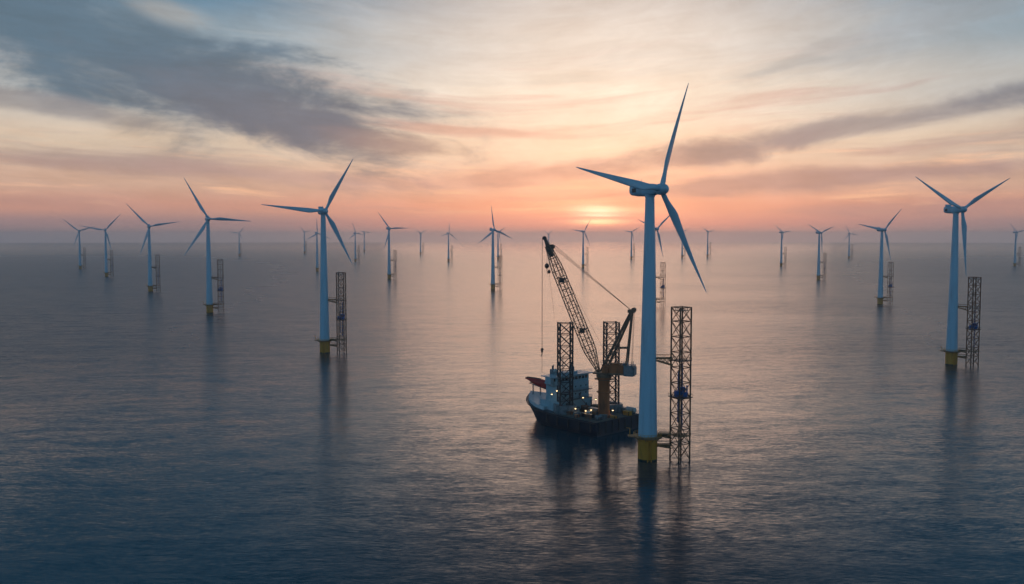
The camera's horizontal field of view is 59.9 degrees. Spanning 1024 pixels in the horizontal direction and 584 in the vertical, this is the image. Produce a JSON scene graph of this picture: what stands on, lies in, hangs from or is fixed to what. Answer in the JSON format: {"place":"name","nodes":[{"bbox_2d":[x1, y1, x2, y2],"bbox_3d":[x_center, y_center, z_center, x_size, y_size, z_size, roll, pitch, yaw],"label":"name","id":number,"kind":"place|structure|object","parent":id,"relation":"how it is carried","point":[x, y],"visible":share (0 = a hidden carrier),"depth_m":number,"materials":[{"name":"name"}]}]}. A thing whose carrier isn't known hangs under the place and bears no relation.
{"place":"outdoors","nodes":[
{"label":"outdoors","id":0,"kind":"place"},
{"bbox_2d":[0,242,1023,583],"bbox_3d":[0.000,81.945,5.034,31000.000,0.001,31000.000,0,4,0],"label":"sea","id":1,"kind":"structure","parent":0,"point":[846,428],"depth_m":397.05,"materials":[{"name":"teal liquid"}]},
{"bbox_2d":[63,219,88,268],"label":"wind turbine","id":2,"kind":"object","parent":1,"relation":"in","point":[80,261],"visible":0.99,"depth_m":2297.37,"materials":[{"name":"paint"}]},
{"bbox_2d":[82,247,85,268],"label":"lattice tower","id":3,"kind":"structure","parent":1,"relation":"in","point":[84,258],"depth_m":2300.74,"materials":[{"name":"grey metal"}]},
{"bbox_2d":[83,216,118,276],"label":"wind turbine","id":4,"kind":"object","parent":1,"relation":"in","point":[106,260],"visible":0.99,"depth_m":1851.87,"materials":[{"name":"paint"}]},
{"bbox_2d":[107,250,113,275],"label":"lattice tower","id":5,"kind":"structure","parent":1,"relation":"in","point":[111,259],"depth_m":1855.66,"materials":[{"name":"grey metal"}]},
{"bbox_2d":[130,208,175,291],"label":"wind turbine","id":6,"kind":"object","parent":1,"relation":"in","point":[150,286],"visible":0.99,"depth_m":1344.29,"materials":[{"name":"paint"}]},
{"bbox_2d":[152,254,160,291],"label":"lattice tower","id":7,"kind":"structure","parent":1,"relation":"in","point":[157,271],"depth_m":1347.92,"materials":[{"name":"grey metal"}]},
{"bbox_2d":[184,178,245,312],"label":"wind turbine","id":8,"kind":"object","parent":1,"relation":"in","point":[209,305],"visible":0.97,"depth_m":964.92,"materials":[{"name":"paint"}]},
{"bbox_2d":[211,259,223,312],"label":"lattice tower","id":9,"kind":"structure","parent":1,"relation":"in","point":[221,288],"depth_m":968.33,"materials":[{"name":"grey metal"}]},
{"bbox_2d":[233,226,244,255],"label":"wind turbine","id":10,"kind":"object","parent":1,"relation":"in","point":[239,240],"visible":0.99,"depth_m":3920.11,"materials":[{"name":"paint"}]},
{"bbox_2d":[300,227,307,253],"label":"wind turbine","id":11,"kind":"object","parent":1,"relation":"in","point":[304,239],"visible":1,"depth_m":4539.10,"materials":[{"name":"paint"}]},
{"bbox_2d":[261,159,352,352],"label":"wind turbine","id":12,"kind":"object","parent":1,"relation":"in","point":[324,340],"visible":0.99,"depth_m":629.46,"materials":[{"name":"paint"}]},
{"bbox_2d":[306,227,329,270],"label":"wind turbine","id":13,"kind":"object","parent":1,"relation":"in","point":[317,263],"visible":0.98,"depth_m":2154.05,"materials":[{"name":"paint"}]},
{"bbox_2d":[328,272,346,352],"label":"lattice tower","id":14,"kind":"structure","parent":1,"relation":"in","point":[342,318],"depth_m":632.87,"materials":[{"name":"grey metal"}]},
{"bbox_2d":[350,222,362,261],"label":"wind turbine","id":15,"kind":"object","parent":1,"relation":"in","point":[355,233],"visible":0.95,"depth_m":3025.57,"materials":[{"name":"paint"}]},
{"bbox_2d":[379,214,402,278],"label":"wind turbine","id":16,"kind":"object","parent":1,"relation":"in","point":[388,274],"visible":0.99,"depth_m":1757.26,"materials":[{"name":"paint"}]},
{"bbox_2d":[391,250,396,278],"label":"lattice tower","id":17,"kind":"structure","parent":1,"relation":"in","point":[394,274],"depth_m":1760.60,"materials":[{"name":"grey metal"}]},
{"bbox_2d":[415,229,425,253],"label":"wind turbine","id":18,"kind":"object","parent":1,"relation":"in","point":[420,252],"visible":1,"depth_m":4312.47,"materials":[{"name":"paint"}]},
{"bbox_2d":[442,221,456,261],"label":"wind turbine","id":19,"kind":"object","parent":1,"relation":"in","point":[448,259],"visible":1,"depth_m":3024.86,"materials":[{"name":"paint"}]},
{"bbox_2d":[478,207,510,289],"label":"wind turbine","id":20,"kind":"object","parent":1,"relation":"in","point":[492,284],"visible":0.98,"depth_m":1399.46,"materials":[{"name":"paint"}]},
{"bbox_2d":[495,255,502,289],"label":"lattice tower","id":21,"kind":"structure","parent":1,"relation":"in","point":[499,275],"depth_m":1400.50,"materials":[{"name":"grey metal"}]},
{"bbox_2d":[495,228,503,258],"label":"wind turbine","id":22,"kind":"object","parent":1,"relation":"in","point":[498,236],"visible":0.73,"depth_m":3316.61,"materials":[{"name":"paint"}]},
{"bbox_2d":[571,219,590,267],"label":"wind turbine","id":23,"kind":"object","parent":1,"relation":"in","point":[582,264],"visible":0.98,"depth_m":2427.59,"materials":[{"name":"paint"}]},
{"bbox_2d":[526,321,638,436],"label":"installation vessel","id":24,"kind":"object","parent":1,"relation":"on","point":[571,385],"visible":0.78,"depth_m":385.52,"materials":[{"name":"blue paint"}]},
{"bbox_2d":[525,376,545,395],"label":"helideck","id":25,"kind":"object","parent":24,"relation":"on","point":[538,382],"visible":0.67,"depth_m":409.00,"materials":[{"name":"metal"}]},
{"bbox_2d":[581,406,587,412],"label":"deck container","id":26,"kind":"object","parent":24,"relation":"on","point":[583,408],"visible":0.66,"depth_m":383.38,"materials":[{"name":"metal"}]},
{"bbox_2d":[581,412,594,417],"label":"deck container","id":27,"kind":"object","parent":24,"relation":"on","point":[583,415],"visible":0.69,"depth_m":375.01,"materials":[{"name":"white metal"}]},
{"bbox_2d":[585,414,591,418],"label":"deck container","id":28,"kind":"object","parent":24,"relation":"on","point":[588,416],"visible":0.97,"depth_m":370.96,"materials":[{"name":"blue metal"}]},
{"bbox_2d":[541,236,636,417],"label":"pedestal crane","id":29,"kind":"object","parent":24,"relation":"on","point":[606,371],"visible":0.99,"depth_m":375.00,"materials":[{"name":"orange paint"}]},
{"bbox_2d":[588,406,597,410],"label":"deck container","id":30,"kind":"object","parent":24,"relation":"on","point":[593,408],"visible":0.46,"depth_m":382.80,"materials":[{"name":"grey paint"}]},
{"bbox_2d":[592,414,601,420],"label":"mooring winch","id":31,"kind":"object","parent":24,"relation":"on","point":[598,417],"visible":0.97,"depth_m":369.41,"materials":[{"name":"metal"}]},
{"bbox_2d":[622,410,632,415],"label":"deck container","id":32,"kind":"object","parent":24,"relation":"on","point":[628,412],"visible":0.97,"depth_m":379.58,"materials":[{"name":"yellow metal"}]},
{"bbox_2d":[625,406,636,413],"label":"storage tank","id":33,"kind":"object","parent":24,"relation":"on","point":[633,409],"visible":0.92,"depth_m":381.44,"materials":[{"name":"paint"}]},
{"bbox_2d":[627,228,637,258],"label":"wind turbine","id":34,"kind":"object","parent":1,"relation":"in","point":[631,242],"visible":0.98,"depth_m":3380.39,"materials":[{"name":"paint"}]},
{"bbox_2d":[576,83,706,461],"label":"wind turbine","id":35,"kind":"object","parent":1,"relation":"in","point":[647,436],"visible":1,"depth_m":324.46,"materials":[{"name":"paint"}]},
{"bbox_2d":[638,216,668,299],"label":"wind turbine","id":36,"kind":"object","parent":1,"relation":"in","point":[657,228],"visible":0.41,"depth_m":1061.15,"materials":[{"name":"paint"}]},
{"bbox_2d":[656,262,665,305],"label":"lattice tower","id":37,"kind":"structure","parent":1,"relation":"in","point":[663,286],"depth_m":1061.09,"materials":[{"name":"grey metal"}]},
{"bbox_2d":[656,306,692,461],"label":"lattice tower","id":38,"kind":"structure","parent":1,"relation":"in","point":[680,394],"depth_m":326.85,"materials":[{"name":"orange metal"}]},
{"bbox_2d":[702,227,710,256],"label":"wind turbine","id":39,"kind":"object","parent":1,"relation":"in","point":[707,254],"visible":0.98,"depth_m":3748.75,"materials":[{"name":"paint"}]},
{"bbox_2d":[774,224,789,265],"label":"wind turbine","id":40,"kind":"object","parent":1,"relation":"in","point":[781,245],"visible":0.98,"depth_m":2535.14,"materials":[{"name":"paint"}]},
{"bbox_2d":[808,224,833,279],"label":"wind turbine","id":41,"kind":"object","parent":1,"relation":"in","point":[818,232],"visible":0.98,"depth_m":1722.46,"materials":[{"name":"paint"}]},
{"bbox_2d":[820,253,826,279],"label":"lattice tower","id":42,"kind":"structure","parent":1,"relation":"in","point":[825,256],"depth_m":1721.17,"materials":[{"name":"grey metal"}]},
{"bbox_2d":[844,224,855,258],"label":"wind turbine","id":43,"kind":"object","parent":1,"relation":"in","point":[849,233],"visible":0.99,"depth_m":3449.21,"materials":[{"name":"paint"}]},
{"bbox_2d":[859,211,899,304],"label":"wind turbine","id":44,"kind":"object","parent":1,"relation":"in","point":[880,297],"visible":0.98,"depth_m":1088.14,"materials":[{"name":"paint"}]},
{"bbox_2d":[883,263,893,304],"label":"lattice tower","id":45,"kind":"structure","parent":1,"relation":"in","point":[890,285],"depth_m":1087.13,"materials":[{"name":"grey metal"}]},
{"bbox_2d":[915,176,1009,364],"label":"wind turbine","id":46,"kind":"object","parent":1,"relation":"in","point":[952,351],"visible":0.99,"depth_m":570.42,"materials":[{"name":"paint"}]},
{"bbox_2d":[958,277,981,365],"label":"lattice tower","id":47,"kind":"structure","parent":1,"relation":"in","point":[973,326],"depth_m":568.25,"materials":[{"name":"grey metal"}]},
{"bbox_2d":[1011,225,1023,265],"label":"wind turbine","id":48,"kind":"object","parent":1,"relation":"in","point":[1014,263],"visible":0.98,"depth_m":2535.45,"materials":[{"name":"paint"}]},
{"bbox_2d":[0,0,1023,242],"label":"sky","id":49,"kind":"structure","parent":0,"point":[823,115],"materials":[{"name":"multicoloured"}]}
]}

